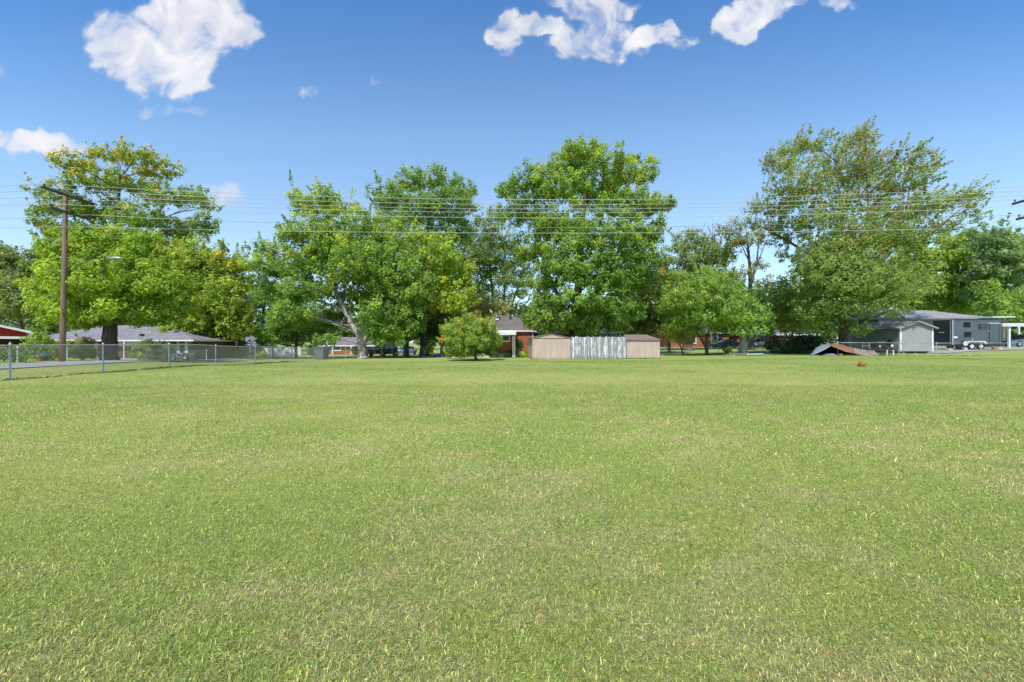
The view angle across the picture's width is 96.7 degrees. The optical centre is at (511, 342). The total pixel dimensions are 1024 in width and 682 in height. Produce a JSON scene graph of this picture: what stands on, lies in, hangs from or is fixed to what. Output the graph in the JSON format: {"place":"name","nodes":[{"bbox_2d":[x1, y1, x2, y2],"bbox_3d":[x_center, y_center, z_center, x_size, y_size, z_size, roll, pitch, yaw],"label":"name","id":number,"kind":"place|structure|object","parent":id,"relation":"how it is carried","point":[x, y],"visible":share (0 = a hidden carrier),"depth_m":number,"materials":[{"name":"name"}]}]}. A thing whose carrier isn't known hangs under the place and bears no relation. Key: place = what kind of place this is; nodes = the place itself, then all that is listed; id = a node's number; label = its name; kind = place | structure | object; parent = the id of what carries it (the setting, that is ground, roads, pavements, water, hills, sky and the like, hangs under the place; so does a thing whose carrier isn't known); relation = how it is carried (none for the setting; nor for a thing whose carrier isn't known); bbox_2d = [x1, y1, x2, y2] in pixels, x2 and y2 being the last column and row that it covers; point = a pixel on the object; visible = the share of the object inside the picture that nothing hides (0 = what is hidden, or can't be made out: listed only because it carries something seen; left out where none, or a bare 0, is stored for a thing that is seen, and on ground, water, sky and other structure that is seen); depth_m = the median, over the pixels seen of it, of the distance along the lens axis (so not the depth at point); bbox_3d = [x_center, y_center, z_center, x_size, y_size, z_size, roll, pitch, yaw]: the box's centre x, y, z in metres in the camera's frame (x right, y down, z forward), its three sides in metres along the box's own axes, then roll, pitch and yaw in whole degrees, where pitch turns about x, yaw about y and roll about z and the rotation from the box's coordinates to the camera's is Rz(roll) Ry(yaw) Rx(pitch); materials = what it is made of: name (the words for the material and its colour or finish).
{"place":"outdoors","nodes":[
{"label":"outdoors","id":0,"kind":"place"},
{"bbox_2d":[0,325,33,348],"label":"red garage","id":1,"kind":"structure","parent":0,"point":[8,334],"depth_m":40.41,"materials":[{"name":"red wood"}]},
{"bbox_2d":[0,358,311,368],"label":"side road","id":2,"kind":"structure","parent":0,"point":[21,365],"depth_m":27.16,"materials":[{"name":"grey asphalt"}]},
{"bbox_2d":[410,355,443,356],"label":"driveway","id":3,"kind":"structure","parent":0,"point":[427,356],"depth_m":59.10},
{"bbox_2d":[235,347,761,358],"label":"street","id":4,"kind":"structure","parent":0,"point":[431,354],"depth_m":69.40,"materials":[{"name":"grey asphalt"}]},
{"bbox_2d":[396,346,416,354],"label":"parked car","id":5,"kind":"object","parent":4,"relation":"on","point":[412,348],"visible":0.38,"depth_m":71.22,"materials":[{"name":"white paint"}]},
{"bbox_2d":[0,343,1023,681],"bbox_3d":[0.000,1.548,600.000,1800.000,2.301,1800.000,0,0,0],"label":"ground","id":6,"kind":"structure","parent":0,"point":[674,355],"depth_m":3.28,"materials":[{"name":"green plant"}]},
{"bbox_2d":[0,344,29,361],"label":"mixed hedge","id":7,"kind":"object","parent":6,"relation":"on","point":[1,347],"visible":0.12,"depth_m":29.59,"materials":[{"name":"green plant"}]},
{"bbox_2d":[0,346,43,361],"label":"garden plant","id":8,"kind":"object","parent":6,"relation":"on","point":[23,357],"visible":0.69,"depth_m":28.21,"materials":[{"name":"green plant"}]},
{"bbox_2d":[19,325,55,360],"bbox_3d":[-37.685,0.069,36.144,3.125,2.838,1.791,0,0,35],"label":"flowering shrub","id":9,"kind":"object","parent":6,"relation":"on","point":[43,338],"visible":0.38,"depth_m":35.58,"materials":[{"name":"green plant"}]},
{"bbox_2d":[9,339,68,359],"bbox_3d":[-32.863,0.525,32.024,3.634,1.652,2.191,0,0,0],"label":"mixed hedge","id":10,"kind":"object","parent":6,"relation":"on","point":[53,352],"visible":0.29,"depth_m":31.76,"materials":[{"name":"green plant"}]},
{"bbox_2d":[38,352,48,360],"bbox_3d":[-32.395,0.966,31.500,0.660,0.650,0.643,0,0,0],"label":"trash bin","id":11,"kind":"object","parent":6,"relation":"on","point":[45,355],"visible":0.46,"depth_m":31.39,"materials":[{"name":"green plastic"}]},
{"bbox_2d":[0,240,87,329],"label":"background tree","id":12,"kind":"object","parent":6,"relation":"on","point":[13,302],"visible":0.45,"depth_m":66.96,"materials":[{"name":"green plant"}]},
{"bbox_2d":[45,338,58,359],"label":"flowering shrub","id":13,"kind":"object","parent":6,"relation":"on","point":[56,341],"visible":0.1,"depth_m":36.70,"materials":[{"name":"green plant"}]},
{"bbox_2d":[40,183,123,361],"bbox_3d":[-26.708,-3.975,29.053,3.882,10.991,3.104,0,0,-24],"label":"utility pole","id":14,"kind":"object","parent":6,"relation":"on","point":[63,308],"visible":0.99,"depth_m":28.40,"materials":[{"name":"brown wood"}]},
{"bbox_2d":[0,204,1013,217],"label":"power line","id":15,"kind":"object","parent":14,"relation":"attached to","point":[497,217],"visible":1,"depth_m":27.47,"materials":[{"name":"metal"}]},
{"bbox_2d":[7,215,1007,227],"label":"power line","id":16,"kind":"object","parent":14,"relation":"attached to","point":[519,227],"visible":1,"depth_m":29.84,"materials":[{"name":"metal"}]},
{"bbox_2d":[14,200,1003,212],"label":"power line","id":17,"kind":"object","parent":14,"relation":"attached to","point":[520,212],"visible":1,"depth_m":30.09,"materials":[{"name":"metal"}]},
{"bbox_2d":[16,226,1008,232],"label":"power line","id":18,"kind":"object","parent":14,"relation":"attached to","point":[439,232],"visible":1,"depth_m":28.49,"materials":[{"name":"metal"}]},
{"bbox_2d":[5,195,1023,208],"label":"power line","id":19,"kind":"object","parent":14,"relation":"attached to","point":[499,208],"visible":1,"depth_m":29.09,"materials":[{"name":"metal"}]},
{"bbox_2d":[9,184,1023,199],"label":"power line","id":20,"kind":"object","parent":14,"relation":"attached to","point":[523,199],"visible":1,"depth_m":27.04,"materials":[{"name":"metal"}]},
{"bbox_2d":[10,189,1023,204],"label":"power line","id":21,"kind":"object","parent":14,"relation":"attached to","point":[525,204],"visible":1,"depth_m":27.94,"materials":[{"name":"metal"}]},
{"bbox_2d":[66,333,99,359],"bbox_3d":[-35.866,0.366,38.086,2.030,2.353,2.160,0,0,0],"label":"flowering shrub","id":22,"kind":"object","parent":6,"relation":"on","point":[84,340],"visible":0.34,"depth_m":37.93,"materials":[{"name":"green plant"}]},
{"bbox_2d":[68,342,99,360],"bbox_3d":[-31.460,0.673,33.466,2.946,1.500,2.150,0,0,0],"label":"mixed hedge","id":23,"kind":"object","parent":6,"relation":"on","point":[92,355],"visible":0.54,"depth_m":33.14,"materials":[{"name":"green plant"}]},
{"bbox_2d":[0,346,206,362],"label":"chain link fence","id":24,"kind":"object","parent":6,"relation":"on","point":[17,347],"visible":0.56,"depth_m":32.85,"materials":[{"name":"wire"},{"name":"galvanised steel"}]},
{"bbox_2d":[11,211,204,359],"bbox_3d":[-29.927,-4.376,34.118,15.652,11.891,10.302,0,0,30],"label":"maple tree","id":25,"kind":"object","parent":6,"relation":"on","point":[139,284],"visible":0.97,"depth_m":31.62,"materials":[{"name":"green plant"}]},
{"bbox_2d":[13,135,224,248],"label":"maple tree","id":26,"kind":"object","parent":6,"relation":"on","point":[179,229],"visible":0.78,"depth_m":65.44,"materials":[{"name":"green plant"}]},
{"bbox_2d":[128,342,153,359],"bbox_3d":[-35.831,0.817,43.968,2.944,1.818,1.666,0,0,33],"label":"flowering shrub","id":27,"kind":"object","parent":6,"relation":"on","point":[139,351],"visible":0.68,"depth_m":43.67,"materials":[{"name":"green plant"}]},
{"bbox_2d":[45,325,244,359],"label":"brick house","id":28,"kind":"structure","parent":6,"relation":"on","point":[127,334],"depth_m":50.88,"materials":[{"name":"white paint"}]},
{"bbox_2d":[177,342,187,353],"bbox_3d":[-36.196,0.576,49.949,1.220,1.351,0.097,0,0,0],"label":"window","id":29,"kind":"structure","parent":28,"relation":"in","point":[184,346],"depth_m":49.97,"materials":[{"name":"white paint"}]},
{"bbox_2d":[138,338,179,359],"bbox_3d":[-37.334,0.676,48.105,4.909,2.423,2.933,0,0,0],"label":"hedge","id":30,"kind":"object","parent":6,"relation":"on","point":[150,341],"visible":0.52,"depth_m":47.64,"materials":[{"name":"green plant"}]},
{"bbox_2d":[0,343,322,379],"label":"chain link fence","id":31,"kind":"object","parent":6,"relation":"on","point":[9,345],"visible":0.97,"depth_m":21.50,"materials":[{"name":"metal"}]},
{"bbox_2d":[170,353,189,359],"bbox_3d":[-33.569,1.437,46.002,1.510,0.720,0.952,0,0,-25],"label":"riding mower","id":32,"kind":"object","parent":6,"relation":"on","point":[186,357],"visible":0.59,"depth_m":45.75,"materials":[{"name":"grey plastic"}]},
{"bbox_2d":[191,352,199,359],"bbox_3d":[-33.700,1.431,48.502,0.583,0.820,0.648,0,0,-3],"label":"trash bin","id":33,"kind":"object","parent":6,"relation":"on","point":[196,354],"visible":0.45,"depth_m":48.27,"materials":[{"name":"plastic"}]},
{"bbox_2d":[149,230,260,340],"bbox_3d":[-39.849,-6.252,59.096,19.668,16.496,13.373,0,0,41],"label":"shade tree","id":34,"kind":"object","parent":6,"relation":"on","point":[221,310],"visible":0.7,"depth_m":55.13,"materials":[{"name":"green plant"}]},
{"bbox_2d":[232,336,250,357],"bbox_3d":[-33.767,0.548,57.060,2.183,3.035,2.582,0,0,-43],"label":"tall shrub","id":35,"kind":"object","parent":6,"relation":"on","point":[242,343],"visible":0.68,"depth_m":56.61,"materials":[{"name":"green plant"}]},
{"bbox_2d":[235,337,279,355],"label":"brick house","id":36,"kind":"structure","parent":6,"relation":"on","point":[249,350],"depth_m":92.27,"materials":[{"name":"white paint"}]},
{"bbox_2d":[254,349,267,358],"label":"round shrub","id":37,"kind":"object","parent":6,"relation":"on","point":[261,353],"visible":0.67,"depth_m":56.72,"materials":[{"name":"green plant"}]},
{"bbox_2d":[250,322,292,358],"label":"shade tree","id":38,"kind":"object","parent":6,"relation":"on","point":[281,331],"visible":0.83,"depth_m":59.03,"materials":[{"name":"green plant"}]},
{"bbox_2d":[241,270,309,350],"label":"deciduous tree","id":39,"kind":"object","parent":6,"relation":"on","point":[261,321],"visible":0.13,"depth_m":81.94,"materials":[{"name":"green plant"}]},
{"bbox_2d":[264,347,300,354],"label":"vinyl fence","id":40,"kind":"object","parent":6,"relation":"on","point":[290,348],"visible":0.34,"depth_m":84.00,"materials":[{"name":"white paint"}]},
{"bbox_2d":[252,309,336,357],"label":"shade tree","id":41,"kind":"object","parent":6,"relation":"on","point":[297,336],"visible":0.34,"depth_m":61.01,"materials":[{"name":"green plant"}]},
{"bbox_2d":[306,343,318,358],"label":"round shrub","id":42,"kind":"object","parent":6,"relation":"on","point":[309,346],"visible":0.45,"depth_m":51.59,"materials":[{"name":"green plant"}]},
{"bbox_2d":[312,347,330,358],"bbox_3d":[-19.361,1.059,46.285,1.251,1.250,1.281,0,0,12],"label":"trash bin","id":43,"kind":"object","parent":6,"relation":"on","point":[326,354],"visible":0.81,"depth_m":45.85,"materials":[{"name":"grey plastic"}]},
{"bbox_2d":[237,170,447,358],"bbox_3d":[-19.957,-9.539,52.400,25.062,23.332,15.576,0,0,0],"label":"silver maple","id":44,"kind":"object","parent":6,"relation":"on","point":[377,257],"visible":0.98,"depth_m":49.84,"materials":[{"name":"green plant"}]},
{"bbox_2d":[347,345,357,355],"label":"round shrub","id":45,"kind":"object","parent":6,"relation":"on","point":[353,351],"visible":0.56,"depth_m":69.65,"materials":[{"name":"green plant"}]},
{"bbox_2d":[319,337,398,354],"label":"brick house","id":46,"kind":"structure","parent":6,"relation":"on","point":[342,345],"depth_m":88.00,"materials":[{"name":"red paint"}]},
{"bbox_2d":[323,347,423,359],"bbox_3d":[-16.829,1.243,51.390,5.258,1.564,16.681,0,0,23],"label":"chain link fence","id":47,"kind":"object","parent":6,"relation":"on","point":[345,348],"visible":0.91,"depth_m":50.51,"materials":[{"name":"metal"}]},
{"bbox_2d":[368,343,397,356],"bbox_3d":[-18.102,1.040,63.995,1.940,1.830,5.210,0,0,16],"label":"parked truck","id":48,"kind":"object","parent":6,"relation":"on","point":[394,351],"visible":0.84,"depth_m":63.22,"materials":[{"name":"black paint"}]},
{"bbox_2d":[355,280,461,356],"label":"shade tree","id":49,"kind":"object","parent":6,"relation":"on","point":[435,321],"visible":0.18,"depth_m":60.39,"materials":[{"name":"green plant"}]},
{"bbox_2d":[364,161,483,355],"bbox_3d":[-11.593,-11.427,61.912,15.593,26.765,11.425,0,0,0],"label":"tall tree","id":50,"kind":"object","parent":6,"relation":"on","point":[390,201],"visible":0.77,"depth_m":60.84,"materials":[{"name":"green plant"}]},
{"bbox_2d":[423,340,436,354],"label":"round shrub","id":51,"kind":"object","parent":6,"relation":"on","point":[429,347],"visible":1,"depth_m":59.69,"materials":[{"name":"green plant"}]},
{"bbox_2d":[399,269,483,353],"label":"background tree","id":52,"kind":"object","parent":6,"relation":"on","point":[441,348],"visible":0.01,"depth_m":77.75,"materials":[{"name":"green plant"}]},
{"bbox_2d":[413,227,482,356],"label":"yellow tree","id":53,"kind":"object","parent":6,"relation":"on","point":[449,282],"visible":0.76,"depth_m":55.50,"materials":[{"name":"green plant"}]},
{"bbox_2d":[436,308,503,359],"bbox_3d":[-3.394,-0.614,38.348,5.643,4.463,5.937,0,0,-35],"label":"crab apple","id":54,"kind":"object","parent":6,"relation":"on","point":[464,338],"visible":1,"depth_m":36.98,"materials":[{"name":"green plant"}]},
{"bbox_2d":[464,289,514,320],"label":"russet tree","id":55,"kind":"object","parent":6,"relation":"on","point":[482,306],"visible":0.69,"depth_m":70.55,"materials":[{"name":"green plant"}]},
{"bbox_2d":[452,206,535,324],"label":"tall tree","id":56,"kind":"object","parent":6,"relation":"on","point":[483,256],"visible":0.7,"depth_m":79.94,"materials":[{"name":"green plant"}]},
{"bbox_2d":[494,346,500,357],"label":"round shrub","id":57,"kind":"object","parent":6,"relation":"on","point":[496,353],"visible":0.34,"depth_m":49.13,"materials":[{"name":"green plant"}]},
{"bbox_2d":[502,349,512,356],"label":"round shrub","id":58,"kind":"object","parent":6,"relation":"on","point":[509,353],"visible":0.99,"depth_m":49.23,"materials":[{"name":"green plant"}]},
{"bbox_2d":[1,285,1023,347],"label":"distant woods","id":59,"kind":"object","parent":6,"relation":"on","point":[342,332],"visible":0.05,"depth_m":120.41,"materials":[{"name":"green plant"}]},
{"bbox_2d":[514,338,524,357],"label":"topiary shrub","id":60,"kind":"object","parent":6,"relation":"on","point":[519,343],"visible":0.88,"depth_m":48.89,"materials":[{"name":"green plant"}]},
{"bbox_2d":[519,349,527,357],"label":"round shrub","id":61,"kind":"object","parent":6,"relation":"on","point":[523,354],"visible":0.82,"depth_m":48.19,"materials":[{"name":"green plant"}]},
{"bbox_2d":[526,334,570,358],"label":"metal shed","id":62,"kind":"structure","parent":6,"relation":"on","point":[549,346],"depth_m":39.14,"materials":[{"name":"beige metal"}]},
{"bbox_2d":[482,316,623,357],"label":"brick house","id":63,"kind":"structure","parent":6,"relation":"on","point":[512,329],"depth_m":50.01,"materials":[{"name":"brick"}]},
{"bbox_2d":[499,335,509,341],"bbox_3d":[-0.859,-0.445,49.949,1.350,0.776,0.097,0,0,0],"label":"window","id":64,"kind":"structure","parent":63,"relation":"in","point":[506,338],"depth_m":49.99,"materials":[{"name":"grey glass"}]},
{"bbox_2d":[610,333,617,337],"bbox_3d":[12.315,-1.080,54.948,1.000,1.111,0.097,0,0,0],"label":"window","id":65,"kind":"structure","parent":63,"relation":"in","point":[611,334],"depth_m":54.98,"materials":[{"name":"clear glass"}]},
{"bbox_2d":[489,132,677,356],"bbox_3d":[7.733,-9.724,45.843,20.438,22.556,14.517,0,0,0],"label":"maple tree","id":66,"kind":"object","parent":6,"relation":"on","point":[595,311],"visible":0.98,"depth_m":43.96,"materials":[{"name":"green plant"}]},
{"bbox_2d":[571,336,625,358],"bbox_3d":[7.474,0.510,39.324,4.755,2.082,0.193,0,0,0],"label":"board fence","id":67,"kind":"object","parent":6,"relation":"on","point":[588,346],"visible":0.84,"depth_m":39.24,"materials":[{"name":"paint"}]},
{"bbox_2d":[622,335,660,358],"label":"metal shed","id":68,"kind":"structure","parent":6,"relation":"on","point":[642,346],"depth_m":39.52,"materials":[{"name":"beige metal"}]},
{"bbox_2d":[620,263,691,352],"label":"shade tree","id":69,"kind":"object","parent":6,"relation":"on","point":[638,327],"visible":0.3,"depth_m":55.80,"materials":[{"name":"green plant"}]},
{"bbox_2d":[655,313,699,354],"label":"fruit tree","id":70,"kind":"object","parent":6,"relation":"on","point":[674,337],"visible":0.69,"depth_m":48.77,"materials":[{"name":"green plant"}]},
{"bbox_2d":[634,223,749,350],"bbox_3d":[25.474,-8.557,66.700,17.043,19.628,11.161,0,0,0],"label":"tall tree","id":71,"kind":"object","parent":6,"relation":"on","point":[687,259],"visible":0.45,"depth_m":64.49,"materials":[{"name":"green plant"}]},
{"bbox_2d":[655,325,729,346],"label":"brick house","id":72,"kind":"structure","parent":6,"relation":"on","point":[698,342],"depth_m":86.00,"materials":[{"name":"white paint"}]},
{"bbox_2d":[651,256,750,354],"bbox_3d":[21.002,-3.793,47.156,11.773,10.441,8.554,0,0,-27],"label":"fruit tree","id":73,"kind":"object","parent":6,"relation":"on","point":[698,297],"visible":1,"depth_m":45.60,"materials":[{"name":"green plant"}]},
{"bbox_2d":[664,344,768,353],"bbox_3d":[27.125,0.774,54.965,18.237,1.418,1.128,0,0,-9],"label":"chain link fence","id":74,"kind":"object","parent":6,"relation":"on","point":[718,348],"visible":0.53,"depth_m":54.00,"materials":[{"name":"metal"}]},
{"bbox_2d":[710,339,738,347],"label":"parked car","id":75,"kind":"object","parent":6,"relation":"on","point":[726,342],"visible":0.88,"depth_m":79.78,"materials":[{"name":"blue paint"}]},
{"bbox_2d":[721,346,734,354],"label":"garden plant","id":76,"kind":"object","parent":6,"relation":"on","point":[729,349],"visible":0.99,"depth_m":49.80,"materials":[{"name":"green plant"}]},
{"bbox_2d":[711,281,779,353],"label":"shade tree","id":77,"kind":"object","parent":6,"relation":"on","point":[755,310],"visible":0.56,"depth_m":48.61,"materials":[{"name":"green plant"}]},
{"bbox_2d":[713,210,778,349],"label":"dying tree","id":78,"kind":"object","parent":6,"relation":"on","point":[742,242],"visible":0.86,"depth_m":63.78,"materials":[{"name":"green plant"}]},
{"bbox_2d":[747,339,764,346],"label":"parked car","id":79,"kind":"object","parent":6,"relation":"on","point":[758,342],"visible":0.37,"depth_m":78.78,"materials":[{"name":"white paint"}]},
{"bbox_2d":[721,262,827,345],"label":"background tree","id":80,"kind":"object","parent":6,"relation":"on","point":[762,289],"visible":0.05,"depth_m":74.04,"materials":[{"name":"green plant"}]},
{"bbox_2d":[729,326,819,346],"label":"brick house","id":81,"kind":"structure","parent":6,"relation":"on","point":[775,337],"depth_m":84.00,"materials":[{"name":"white paint"}]},
{"bbox_2d":[754,275,829,348],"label":"shade tree","id":82,"kind":"object","parent":6,"relation":"on","point":[777,298],"visible":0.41,"depth_m":51.81,"materials":[{"name":"green plant"}]},
{"bbox_2d":[763,331,829,353],"bbox_3d":[33.362,0.032,53.517,8.023,3.099,5.050,0,0,-22],"label":"evergreen shrub","id":83,"kind":"object","parent":6,"relation":"on","point":[812,342],"visible":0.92,"depth_m":52.57,"materials":[{"name":"green plant"}]},
{"bbox_2d":[811,344,830,354],"bbox_3d":[28.030,0.620,41.300,2.672,1.030,1.205,0,0,0],"label":"metal sheet","id":84,"kind":"object","parent":6,"relation":"on","point":[820,348],"visible":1,"depth_m":41.21,"materials":[{"name":"metal"}]},
{"bbox_2d":[813,346,857,354],"bbox_3d":[31.337,0.678,42.678,7.099,0.994,1.458,0,0,0],"label":"metal sheet","id":85,"kind":"object","parent":6,"relation":"on","point":[831,349],"visible":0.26,"depth_m":43.01,"materials":[{"name":"grey metal"}]},
{"bbox_2d":[855,360,866,366],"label":"dead sapling","id":86,"kind":"object","parent":6,"relation":"on","point":[860,363],"visible":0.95,"depth_m":24.42,"materials":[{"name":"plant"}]},
{"bbox_2d":[853,348,879,355],"bbox_3d":[32.155,0.838,41.202,3.382,0.752,1.407,0,0,0],"label":"metal sheet","id":87,"kind":"object","parent":6,"relation":"on","point":[863,352],"visible":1,"depth_m":41.14,"materials":[{"name":"metal"}]},
{"bbox_2d":[830,343,854,353],"bbox_3d":[29.965,0.538,41.303,3.002,0.922,1.206,0,0,0],"label":"metal sheet","id":88,"kind":"object","parent":87,"relation":"on","point":[845,348],"visible":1,"depth_m":41.17,"materials":[{"name":"brown metal"}]},
{"bbox_2d":[741,116,998,345],"bbox_3d":[36.778,-11.377,46.523,28.605,25.291,14.028,0,0,-13],"label":"elm","id":89,"kind":"object","parent":6,"relation":"on","point":[843,272],"visible":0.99,"depth_m":43.40,"materials":[{"name":"green plant"}]},
{"bbox_2d":[858,343,895,354],"bbox_3d":[34.811,0.627,43.874,3.239,1.257,1.468,0,0,0],"label":"utility trailer","id":90,"kind":"object","parent":6,"relation":"on","point":[886,349],"visible":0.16,"depth_m":43.14,"materials":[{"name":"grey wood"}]},
{"bbox_2d":[850,321,938,353],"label":"garden shed","id":91,"kind":"structure","parent":6,"relation":"on","point":[915,334],"depth_m":45.11,"materials":[{"name":"grey"}]},
{"bbox_2d":[831,309,1014,347],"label":"ranch house","id":92,"kind":"structure","parent":6,"relation":"on","point":[927,316],"depth_m":56.50,"materials":[{"name":"grey"}]},
{"bbox_2d":[837,342,1021,356],"bbox_3d":[44.852,0.458,41.813,30.379,1.805,1.035,0,0,-3],"label":"chain link fence","id":93,"kind":"object","parent":6,"relation":"on","point":[919,348],"visible":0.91,"depth_m":41.39,"materials":[{"name":"metal"}]},
{"bbox_2d":[880,226,1003,314],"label":"shade tree","id":94,"kind":"object","parent":6,"relation":"on","point":[952,255],"visible":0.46,"depth_m":70.34,"materials":[{"name":"green plant"}]},
{"bbox_2d":[929,347,1023,352],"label":"gravel pad","id":95,"kind":"object","parent":6,"relation":"on","point":[954,350],"visible":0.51,"depth_m":48.41,"materials":[{"name":"grey gravel"}]},
{"bbox_2d":[933,319,1001,349],"bbox_3d":[50.518,-0.879,50.111,6.408,3.311,2.682,0,0,0],"label":"cargo trailer","id":96,"kind":"object","parent":95,"relation":"on","point":[949,333],"visible":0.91,"depth_m":49.00,"materials":[{"name":"black metal"}]},
{"bbox_2d":[1001,323,1023,347],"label":"carport","id":97,"kind":"object","parent":95,"relation":"on","point":[1009,325],"visible":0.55,"depth_m":51.17,"materials":[{"name":"white paint"}]},
{"bbox_2d":[1001,334,1023,346],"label":"parked car","id":98,"kind":"object","parent":95,"relation":"on","point":[1018,338],"visible":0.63,"depth_m":52.73,"materials":[{"name":"silver metal"}]},
{"bbox_2d":[954,211,1023,338],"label":"shade tree","id":99,"kind":"object","parent":6,"relation":"on","point":[1003,262],"visible":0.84,"depth_m":62.63,"materials":[{"name":"green plant"}]},
{"bbox_2d":[968,277,1023,346],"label":"shade tree","id":100,"kind":"object","parent":6,"relation":"on","point":[998,301],"visible":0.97,"depth_m":59.03,"materials":[{"name":"green plant"}]},
{"bbox_2d":[1012,199,1023,219],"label":"utility pole","id":101,"kind":"object","parent":6,"relation":"on","point":[1018,202],"visible":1,"depth_m":29.83,"materials":[{"name":"brown wood"}]},
{"bbox_2d":[0,0,1023,342],"label":"sky","id":102,"kind":"structure","parent":0,"point":[246,94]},
{"bbox_2d":[871,340,894,347],"bbox_3d":[35.762,0.141,43.900,1.700,0.850,0.900,0,0,0],"label":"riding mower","id":103,"kind":"object","parent":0,"point":[883,345],"visible":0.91,"depth_m":43.64,"materials":[{"name":"black metal"}]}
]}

